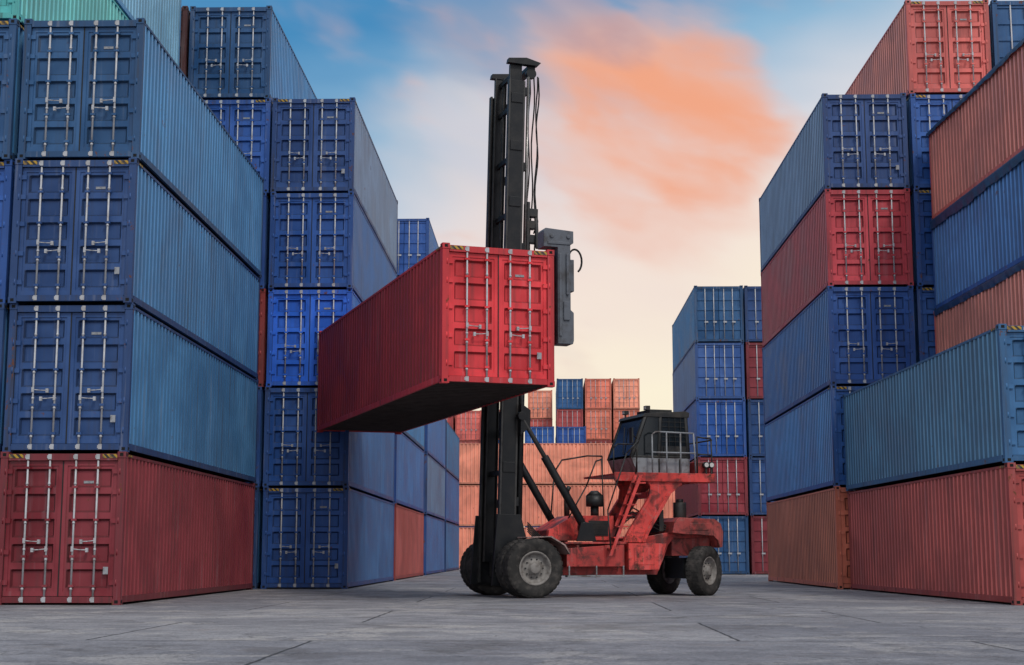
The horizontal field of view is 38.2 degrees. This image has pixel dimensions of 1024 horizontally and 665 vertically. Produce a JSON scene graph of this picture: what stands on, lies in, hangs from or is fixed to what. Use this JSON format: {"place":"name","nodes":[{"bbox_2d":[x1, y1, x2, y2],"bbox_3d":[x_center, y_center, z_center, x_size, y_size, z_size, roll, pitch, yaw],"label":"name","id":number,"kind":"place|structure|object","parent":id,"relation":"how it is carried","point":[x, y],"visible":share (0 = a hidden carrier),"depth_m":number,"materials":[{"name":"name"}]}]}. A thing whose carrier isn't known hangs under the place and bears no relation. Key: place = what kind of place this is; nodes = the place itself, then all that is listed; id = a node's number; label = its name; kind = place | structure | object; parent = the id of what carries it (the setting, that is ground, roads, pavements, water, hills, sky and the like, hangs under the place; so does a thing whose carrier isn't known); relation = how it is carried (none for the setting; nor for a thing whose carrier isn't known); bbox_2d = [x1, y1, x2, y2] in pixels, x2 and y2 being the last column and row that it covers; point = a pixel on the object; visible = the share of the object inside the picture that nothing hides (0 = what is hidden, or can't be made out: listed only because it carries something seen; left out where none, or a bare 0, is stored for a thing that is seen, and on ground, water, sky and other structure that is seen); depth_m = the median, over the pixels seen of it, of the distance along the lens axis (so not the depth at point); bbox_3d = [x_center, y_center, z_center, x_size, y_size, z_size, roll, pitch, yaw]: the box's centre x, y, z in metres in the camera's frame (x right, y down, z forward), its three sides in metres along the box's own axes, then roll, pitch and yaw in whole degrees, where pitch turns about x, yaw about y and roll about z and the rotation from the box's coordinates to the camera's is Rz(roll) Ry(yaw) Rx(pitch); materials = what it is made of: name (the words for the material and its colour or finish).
{"place":"outdoors","nodes":[
{"label":"outdoors","id":0,"kind":"place"},
{"bbox_2d":[0,568,1023,664],"bbox_3d":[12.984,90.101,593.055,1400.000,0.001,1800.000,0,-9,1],"label":"ground","id":1,"kind":"structure","parent":0,"point":[449,617],"depth_m":20.00,"materials":[{"name":"concrete"}]},
{"bbox_2d":[0,451,254,604],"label":"shipping container","id":2,"kind":"object","parent":1,"relation":"on","point":[120,527],"visible":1,"depth_m":29.37,"materials":[{"name":"metal"}]},
{"bbox_2d":[0,454,63,601],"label":"door","id":3,"kind":"structure","parent":2,"relation":"in","point":[34,488],"depth_m":29.22,"materials":[{"name":"paint"}]},
{"bbox_2d":[58,454,120,601],"bbox_3d":[-8.316,3.847,29.164,1.160,2.892,0.140,0,-9,1],"label":"door","id":4,"kind":"structure","parent":2,"relation":"in","point":[88,511],"depth_m":29.19,"materials":[{"name":"paint"}]},
{"bbox_2d":[2,303,258,483],"bbox_3d":[-8.746,1.877,36.200,2.504,2.994,13.313,0,-9,1],"label":"shipping container","id":5,"kind":"object","parent":2,"relation":"on","point":[131,379],"visible":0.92,"depth_m":29.89,"materials":[{"name":"metal"}]},
{"bbox_2d":[8,306,71,448],"bbox_3d":[-9.468,0.900,29.701,1.160,2.892,0.140,0,-9,1],"label":"door","id":6,"kind":"structure","parent":5,"relation":"in","point":[42,357],"depth_m":29.73,"materials":[{"name":"paint"}]},
{"bbox_2d":[66,306,127,448],"bbox_3d":[-8.309,0.896,29.676,1.160,2.892,0.140,0,-9,1],"label":"door","id":7,"kind":"structure","parent":5,"relation":"in","point":[96,361],"depth_m":29.71,"materials":[{"name":"paint"}]},
{"bbox_2d":[8,158,259,378],"bbox_3d":[-8.764,-1.095,36.575,2.504,2.994,13.313,0,-9,1],"label":"shipping container","id":8,"kind":"object","parent":5,"relation":"on","point":[115,232],"visible":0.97,"depth_m":30.27,"materials":[{"name":"metal"}]},
{"bbox_2d":[13,160,75,299],"bbox_3d":[-9.487,-2.072,30.076,1.160,2.892,0.140,0,-9,1],"label":"door","id":9,"kind":"structure","parent":8,"relation":"in","point":[45,251],"depth_m":30.10,"materials":[{"name":"paint"}]},
{"bbox_2d":[71,160,131,299],"bbox_3d":[-8.327,-2.076,30.051,1.160,2.892,0.140,0,-9,1],"label":"door","id":10,"kind":"structure","parent":8,"relation":"in","point":[100,215],"depth_m":30.08,"materials":[{"name":"paint"}]},
{"bbox_2d":[17,18,263,277],"bbox_3d":[-8.731,-4.052,37.050,2.504,2.994,13.313,0,-9,1],"label":"shipping container","id":11,"kind":"object","parent":8,"relation":"on","point":[108,90],"visible":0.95,"depth_m":30.74,"materials":[{"name":"metal"}]},
{"bbox_2d":[23,21,84,155],"bbox_3d":[-9.454,-5.028,30.551,1.160,2.892,0.140,0,-9,1],"label":"door","id":12,"kind":"structure","parent":11,"relation":"in","point":[56,56],"depth_m":30.58,"materials":[{"name":"paint"}]},
{"bbox_2d":[79,20,138,155],"bbox_3d":[-8.294,-5.032,30.526,1.160,2.892,0.140,0,-9,1],"label":"door","id":13,"kind":"structure","parent":11,"relation":"in","point":[108,77],"depth_m":30.56,"materials":[{"name":"paint"}]},
{"bbox_2d":[253,487,262,588],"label":"shipping container","id":14,"kind":"object","parent":1,"relation":"on","point":[257,550],"visible":0.06,"depth_m":43.02,"materials":[{"name":"metal"}]},
{"bbox_2d":[245,387,271,488],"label":"shipping container","id":15,"kind":"object","parent":14,"relation":"on","point":[260,437],"visible":0.06,"depth_m":43.43,"materials":[{"name":"metal"}]},
{"bbox_2d":[258,289,267,389],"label":"shipping container","id":16,"kind":"object","parent":15,"relation":"on","point":[262,340],"visible":0.07,"depth_m":43.82,"materials":[{"name":"metal"}]},
{"bbox_2d":[260,192,270,291],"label":"shipping container","id":17,"kind":"object","parent":16,"relation":"on","point":[264,281],"visible":0.05,"depth_m":44.34,"materials":[{"name":"metal"}]},
{"bbox_2d":[204,98,272,198],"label":"shipping container","id":18,"kind":"object","parent":17,"relation":"on","point":[247,124],"visible":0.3,"depth_m":44.81,"materials":[{"name":"metal"}]},
{"bbox_2d":[229,100,267,180],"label":"door","id":19,"kind":"structure","parent":18,"relation":"in","point":[249,134],"depth_m":44.80,"materials":[{"name":"paint"}]},
{"bbox_2d":[188,5,316,102],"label":"shipping container","id":20,"kind":"object","parent":18,"relation":"on","point":[241,53],"visible":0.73,"depth_m":45.21,"materials":[{"name":"metal"}]},
{"bbox_2d":[191,7,230,96],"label":"door","id":21,"kind":"structure","parent":20,"relation":"in","point":[211,66],"depth_m":45.17,"materials":[{"name":"paint"}]},
{"bbox_2d":[229,7,267,96],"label":"door","id":22,"kind":"structure","parent":20,"relation":"in","point":[247,43],"depth_m":45.14,"materials":[{"name":"paint"}]},
{"bbox_2d":[261,487,394,588],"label":"shipping container","id":23,"kind":"object","parent":1,"relation":"on","point":[343,538],"visible":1,"depth_m":43.00,"materials":[{"name":"metal"}]},
{"bbox_2d":[264,488,305,586],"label":"door","id":24,"kind":"structure","parent":23,"relation":"in","point":[286,511],"depth_m":42.92,"materials":[{"name":"paint"}]},
{"bbox_2d":[304,488,344,586],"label":"door","id":25,"kind":"structure","parent":23,"relation":"in","point":[323,526],"depth_m":42.91,"materials":[{"name":"paint"}]},
{"bbox_2d":[263,387,394,501],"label":"shipping container","id":26,"kind":"object","parent":23,"relation":"on","point":[300,451],"visible":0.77,"depth_m":43.39,"materials":[{"name":"metal"}]},
{"bbox_2d":[266,388,307,484],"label":"door","id":27,"kind":"structure","parent":26,"relation":"in","point":[288,411],"depth_m":43.36,"materials":[{"name":"paint"}]},
{"bbox_2d":[266,288,360,387],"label":"shipping container","id":28,"kind":"object","parent":26,"relation":"on","point":[298,320],"visible":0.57,"depth_m":43.83,"materials":[{"name":"metal"}]},
{"bbox_2d":[269,290,309,384],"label":"door","id":29,"kind":"structure","parent":28,"relation":"in","point":[291,313],"depth_m":43.80,"materials":[{"name":"paint"}]},
{"bbox_2d":[309,290,348,384],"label":"door","id":30,"kind":"structure","parent":28,"relation":"in","point":[321,318],"depth_m":43.88,"materials":[{"name":"paint"}]},
{"bbox_2d":[268,192,396,302],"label":"shipping container","id":31,"kind":"object","parent":28,"relation":"on","point":[324,241],"visible":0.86,"depth_m":44.24,"materials":[{"name":"metal"}]},
{"bbox_2d":[272,193,311,286],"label":"door","id":32,"kind":"structure","parent":31,"relation":"in","point":[293,216],"depth_m":44.20,"materials":[{"name":"paint"}]},
{"bbox_2d":[311,193,350,285],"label":"door","id":33,"kind":"structure","parent":31,"relation":"in","point":[329,239],"depth_m":44.17,"materials":[{"name":"paint"}]},
{"bbox_2d":[270,97,397,273],"bbox_3d":[-5.853,-4.672,51.119,2.504,2.930,13.313,0,-9,1],"label":"shipping container","id":34,"kind":"object","parent":31,"relation":"on","point":[323,146],"visible":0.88,"depth_m":44.73,"materials":[{"name":"metal"}]},
{"bbox_2d":[274,99,313,189],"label":"door","id":35,"kind":"structure","parent":34,"relation":"in","point":[294,155],"depth_m":44.66,"materials":[{"name":"paint"}]},
{"bbox_2d":[312,99,351,189],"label":"door","id":36,"kind":"structure","parent":34,"relation":"in","point":[330,135],"depth_m":44.64,"materials":[{"name":"paint"}]},
{"bbox_2d":[306,388,345,484],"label":"door","id":37,"kind":"structure","parent":26,"relation":"in","point":[324,450],"depth_m":43.27,"materials":[{"name":"paint"}]},
{"bbox_2d":[394,503,423,580],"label":"shipping container","id":38,"kind":"object","parent":1,"relation":"on","point":[408,542],"visible":0.38,"depth_m":62.13,"materials":[{"name":"metal"}]},
{"bbox_2d":[394,433,423,512],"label":"shipping container","id":39,"kind":"object","parent":38,"relation":"on","point":[409,474],"visible":0.3,"depth_m":62.45,"materials":[{"name":"metal"}]},
{"bbox_2d":[423,514,444,574],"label":"shipping container","id":40,"kind":"object","parent":1,"relation":"on","point":[434,540],"visible":0.35,"depth_m":76.33,"materials":[{"name":"metal"}]},
{"bbox_2d":[424,453,445,519],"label":"shipping container","id":41,"kind":"object","parent":40,"relation":"on","point":[434,488],"visible":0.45,"depth_m":76.67,"materials":[{"name":"metal"}]},
{"bbox_2d":[459,527,628,567],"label":"shipping container","id":42,"kind":"object","parent":1,"relation":"on","point":[466,535],"visible":0.06,"depth_m":103.41,"materials":[{"name":"metal"}]},
{"bbox_2d":[459,485,643,526],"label":"shipping container","id":43,"kind":"object","parent":42,"relation":"on","point":[533,515],"visible":0.34,"depth_m":103.68,"materials":[{"name":"metal"}]},
{"bbox_2d":[459,443,614,484],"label":"shipping container","id":44,"kind":"object","parent":43,"relation":"on","point":[576,471],"visible":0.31,"depth_m":104.06,"materials":[{"name":"metal"}]},
{"bbox_2d":[460,58,722,597],"bbox_3d":[1.359,0.211,38.855,5.913,13.086,13.410,3,-9,-18],"label":"container handler","id":45,"kind":"object","parent":1,"relation":"on","point":[649,451],"visible":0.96,"depth_m":35.70,"materials":[{"name":"metal"}]},
{"bbox_2d":[317,242,554,434],"bbox_3d":[-2.388,0.566,37.496,2.504,2.965,13.313,3,-9,-18],"label":"shipping container","id":46,"kind":"object","parent":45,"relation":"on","point":[444,330],"visible":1,"depth_m":31.95,"materials":[{"name":"metal"}]},
{"bbox_2d":[446,246,497,381],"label":"door","id":47,"kind":"structure","parent":46,"relation":"in","point":[473,278],"depth_m":31.18,"materials":[{"name":"paint"}]},
{"bbox_2d":[498,249,550,383],"bbox_3d":[0.257,-0.335,31.503,1.160,2.864,0.140,3,-9,-18],"label":"door","id":48,"kind":"structure","parent":46,"relation":"in","point":[522,301],"depth_m":31.52,"materials":[{"name":"paint"}]},
{"bbox_2d":[679,515,749,574],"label":"shipping container","id":49,"kind":"object","parent":1,"relation":"on","point":[733,552],"visible":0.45,"depth_m":74.08,"materials":[{"name":"metal"}]},
{"bbox_2d":[675,457,748,517],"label":"shipping container","id":50,"kind":"object","parent":49,"relation":"on","point":[725,493],"visible":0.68,"depth_m":74.50,"materials":[{"name":"metal"}]},
{"bbox_2d":[686,399,746,461],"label":"shipping container","id":51,"kind":"object","parent":50,"relation":"on","point":[721,424],"visible":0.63,"depth_m":75.02,"materials":[{"name":"metal"}]},
{"bbox_2d":[672,342,744,411],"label":"shipping container","id":52,"kind":"object","parent":51,"relation":"on","point":[709,371],"visible":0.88,"depth_m":75.53,"materials":[{"name":"metal"}]},
{"bbox_2d":[672,285,743,372],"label":"shipping container","id":53,"kind":"object","parent":52,"relation":"on","point":[710,314],"visible":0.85,"depth_m":75.94,"materials":[{"name":"metal"}]},
{"bbox_2d":[697,287,718,338],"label":"door","id":54,"kind":"structure","parent":53,"relation":"in","point":[707,299],"depth_m":75.85,"materials":[{"name":"paint"}]},
{"bbox_2d":[719,289,740,338],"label":"door","id":55,"kind":"structure","parent":53,"relation":"in","point":[729,299],"depth_m":75.84,"materials":[{"name":"paint"}]},
{"bbox_2d":[698,345,719,395],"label":"door","id":56,"kind":"structure","parent":52,"relation":"in","point":[708,356],"depth_m":75.47,"materials":[{"name":"paint"}]},
{"bbox_2d":[719,344,741,395],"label":"door","id":57,"kind":"structure","parent":52,"relation":"in","point":[730,356],"depth_m":75.43,"materials":[{"name":"paint"}]},
{"bbox_2d":[699,402,721,453],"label":"door","id":58,"kind":"structure","parent":51,"relation":"in","point":[709,413],"depth_m":75.01,"materials":[{"name":"paint"}]},
{"bbox_2d":[721,402,743,453],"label":"door","id":59,"kind":"structure","parent":51,"relation":"in","point":[731,413],"depth_m":74.97,"materials":[{"name":"paint"}]},
{"bbox_2d":[722,460,744,513],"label":"door","id":60,"kind":"structure","parent":50,"relation":"in","point":[733,470],"depth_m":74.48,"materials":[{"name":"paint"}]},
{"bbox_2d":[723,517,745,572],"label":"door","id":61,"kind":"structure","parent":49,"relation":"in","point":[734,529],"depth_m":74.08,"materials":[{"name":"paint"}]},
{"bbox_2d":[748,515,767,574],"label":"shipping container","id":62,"kind":"object","parent":1,"relation":"on","point":[758,546],"visible":0.2,"depth_m":74.07,"materials":[{"name":"metal"}]},
{"bbox_2d":[743,457,774,516],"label":"shipping container","id":63,"kind":"object","parent":62,"relation":"on","point":[757,505],"visible":0.15,"depth_m":74.48,"materials":[{"name":"metal"}]},
{"bbox_2d":[745,399,764,457],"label":"shipping container","id":64,"kind":"object","parent":63,"relation":"on","point":[755,444],"visible":0.22,"depth_m":74.97,"materials":[{"name":"metal"}]},
{"bbox_2d":[744,342,762,401],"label":"shipping container","id":65,"kind":"object","parent":64,"relation":"on","point":[753,370],"visible":0.21,"depth_m":75.42,"materials":[{"name":"metal"}]},
{"bbox_2d":[743,285,762,343],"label":"shipping container","id":66,"kind":"object","parent":65,"relation":"on","point":[752,310],"visible":0.19,"depth_m":75.86,"materials":[{"name":"metal"}]},
{"bbox_2d":[766,486,859,588],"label":"shipping container","id":67,"kind":"object","parent":1,"relation":"on","point":[808,538],"visible":0.38,"depth_m":46.49,"materials":[{"name":"metal"}]},
{"bbox_2d":[764,385,864,501],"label":"shipping container","id":68,"kind":"object","parent":67,"relation":"on","point":[804,442],"visible":0.34,"depth_m":46.99,"materials":[{"name":"metal"}]},
{"bbox_2d":[762,285,915,423],"bbox_3d":[10.670,1.057,49.809,2.504,2.930,13.313,0,-9,1],"label":"shipping container","id":69,"kind":"object","parent":68,"relation":"on","point":[825,339],"visible":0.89,"depth_m":43.47,"materials":[{"name":"metal"}]},
{"bbox_2d":[761,188,913,347],"bbox_3d":[10.692,-1.838,50.261,2.504,2.930,13.313,0,-9,1],"label":"shipping container","id":70,"kind":"object","parent":69,"relation":"on","point":[849,238],"visible":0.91,"depth_m":43.91,"materials":[{"name":"metal"}]},
{"bbox_2d":[759,93,909,271],"bbox_3d":[10.691,-4.738,50.682,2.504,2.930,13.313,0,-9,1],"label":"shipping container","id":71,"kind":"object","parent":70,"relation":"on","point":[851,142],"visible":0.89,"depth_m":44.33,"materials":[{"name":"metal"}]},
{"bbox_2d":[826,95,866,186],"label":"door","id":72,"kind":"structure","parent":71,"relation":"in","point":[846,118],"depth_m":44.21,"materials":[{"name":"paint"}]},
{"bbox_2d":[864,94,905,186],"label":"door","id":73,"kind":"structure","parent":71,"relation":"in","point":[883,132],"depth_m":44.19,"materials":[{"name":"paint"}]},
{"bbox_2d":[829,190,869,283],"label":"door","id":74,"kind":"structure","parent":70,"relation":"in","point":[849,213],"depth_m":43.79,"materials":[{"name":"paint"}]},
{"bbox_2d":[867,190,909,283],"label":"door","id":75,"kind":"structure","parent":70,"relation":"in","point":[887,227],"depth_m":43.77,"materials":[{"name":"paint"}]},
{"bbox_2d":[831,287,872,382],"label":"door","id":76,"kind":"structure","parent":69,"relation":"in","point":[852,310],"depth_m":43.34,"materials":[{"name":"paint"}]},
{"bbox_2d":[870,287,912,378],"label":"door","id":77,"kind":"structure","parent":69,"relation":"in","point":[891,350],"depth_m":43.34,"materials":[{"name":"paint"}]},
{"bbox_2d":[847,462,1023,604],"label":"shipping container","id":78,"kind":"object","parent":1,"relation":"on","point":[959,535],"visible":1,"depth_m":33.24,"materials":[{"name":"metal"}]},
{"bbox_2d":[843,324,1023,490],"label":"shipping container","id":79,"kind":"object","parent":78,"relation":"on","point":[957,408],"visible":0.89,"depth_m":33.39,"materials":[{"name":"metal"}]},
{"bbox_2d":[1004,327,1023,454],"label":"door","id":80,"kind":"structure","parent":79,"relation":"in","point":[1015,341],"depth_m":29.48,"materials":[{"name":"paint"}]},
{"bbox_2d":[181,0,1023,442],"label":"sky","id":81,"kind":"structure","parent":0,"point":[663,126],"materials":[{"name":"blue"}]},
{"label":"shipping container","id":82,"kind":"object","parent":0,"visible":0},
{"bbox_2d":[397,218,438,276],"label":"shipping container","id":83,"kind":"object","parent":82,"relation":"on","point":[416,241],"visible":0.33,"depth_m":73.65,"materials":[{"name":"metal"}]},
{"bbox_2d":[404,219,425,271],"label":"door","id":84,"kind":"structure","parent":83,"relation":"in","point":[414,232],"depth_m":73.63,"materials":[{"name":"paint"}]},
{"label":"shipping container","id":85,"kind":"object","parent":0,"visible":0},
{"bbox_2d":[913,286,935,362],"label":"shipping container","id":86,"kind":"object","parent":85,"relation":"on","point":[924,303],"visible":0.14,"depth_m":43.47,"materials":[{"name":"metal"}]},
{"bbox_2d":[910,189,933,289],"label":"shipping container","id":87,"kind":"object","parent":86,"relation":"on","point":[921,219],"visible":0.15,"depth_m":43.81,"materials":[{"name":"metal"}]},
{"bbox_2d":[917,191,933,280],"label":"door","id":88,"kind":"structure","parent":87,"relation":"in","point":[925,205],"depth_m":43.80,"materials":[{"name":"paint"}]},
{"bbox_2d":[906,93,965,192],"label":"shipping container","id":89,"kind":"object","parent":87,"relation":"on","point":[926,114],"visible":0.16,"depth_m":44.32,"materials":[{"name":"metal"}]},
{"bbox_2d":[845,0,991,99],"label":"shipping container","id":90,"kind":"object","parent":89,"relation":"on","point":[932,47],"visible":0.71,"depth_m":44.73,"materials":[{"name":"metal"}]},
{"bbox_2d":[909,1,949,91],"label":"door","id":91,"kind":"structure","parent":90,"relation":"in","point":[929,27],"depth_m":44.67,"materials":[{"name":"paint"}]},
{"bbox_2d":[947,1,987,91],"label":"door","id":92,"kind":"structure","parent":90,"relation":"in","point":[966,38],"depth_m":44.65,"materials":[{"name":"paint"}]},
{"bbox_2d":[914,95,951,183],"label":"door","id":93,"kind":"structure","parent":89,"relation":"in","point":[928,112],"depth_m":44.32,"materials":[{"name":"paint"}]},
{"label":"shipping container","id":94,"kind":"object","parent":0,"visible":0},
{"bbox_2d":[988,0,1023,67],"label":"shipping container","id":95,"kind":"object","parent":94,"relation":"on","point":[1006,22],"visible":0.1,"depth_m":44.70,"materials":[{"name":"metal"}]},
{"bbox_2d":[997,5,1023,60],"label":"door","id":96,"kind":"structure","parent":95,"relation":"in","point":[1010,18],"depth_m":44.69,"materials":[{"name":"paint"}]},
{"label":"shipping container","id":97,"kind":"object","parent":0,"visible":0},
{"bbox_2d":[934,269,1023,353],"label":"shipping container","id":98,"kind":"object","parent":97,"relation":"on","point":[1001,302],"visible":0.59,"depth_m":38.78,"materials":[{"name":"metal"}]},
{"bbox_2d":[932,160,1023,309],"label":"shipping container","id":99,"kind":"object","parent":98,"relation":"on","point":[978,240],"visible":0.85,"depth_m":39.03,"materials":[{"name":"metal"}]},
{"bbox_2d":[928,42,1023,218],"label":"shipping container","id":100,"kind":"object","parent":99,"relation":"on","point":[976,137],"visible":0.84,"depth_m":39.23,"materials":[{"name":"metal"}]},
{"bbox_2d":[930,149,1023,229],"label":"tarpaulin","id":101,"kind":"object","parent":99,"relation":"on","point":[966,199],"visible":1,"depth_m":39.20,"materials":[{"name":"blue metal"}]},
{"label":"shipping container","id":102,"kind":"object","parent":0,"visible":0},
{"bbox_2d":[0,303,22,453],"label":"shipping container","id":103,"kind":"object","parent":102,"relation":"on","point":[4,320],"visible":0.07,"depth_m":29.82,"materials":[{"name":"metal"}]},
{"bbox_2d":[0,160,14,307],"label":"shipping container","id":104,"kind":"object","parent":103,"relation":"on","point":[7,173],"visible":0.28,"depth_m":30.20,"materials":[{"name":"metal"}]},
{"bbox_2d":[0,18,23,161],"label":"shipping container","id":105,"kind":"object","parent":104,"relation":"on","point":[11,43],"visible":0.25,"depth_m":30.63,"materials":[{"name":"metal"}]},
{"bbox_2d":[0,0,128,27],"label":"shipping container","id":106,"kind":"object","parent":105,"relation":"on","point":[38,10],"visible":0.16,"depth_m":33.54,"materials":[{"name":"metal"}]},
{"bbox_2d":[114,0,181,65],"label":"shipping container","id":107,"kind":"object","parent":106,"relation":"on","point":[162,19],"visible":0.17,"depth_m":42.48,"materials":[{"name":"metal"}]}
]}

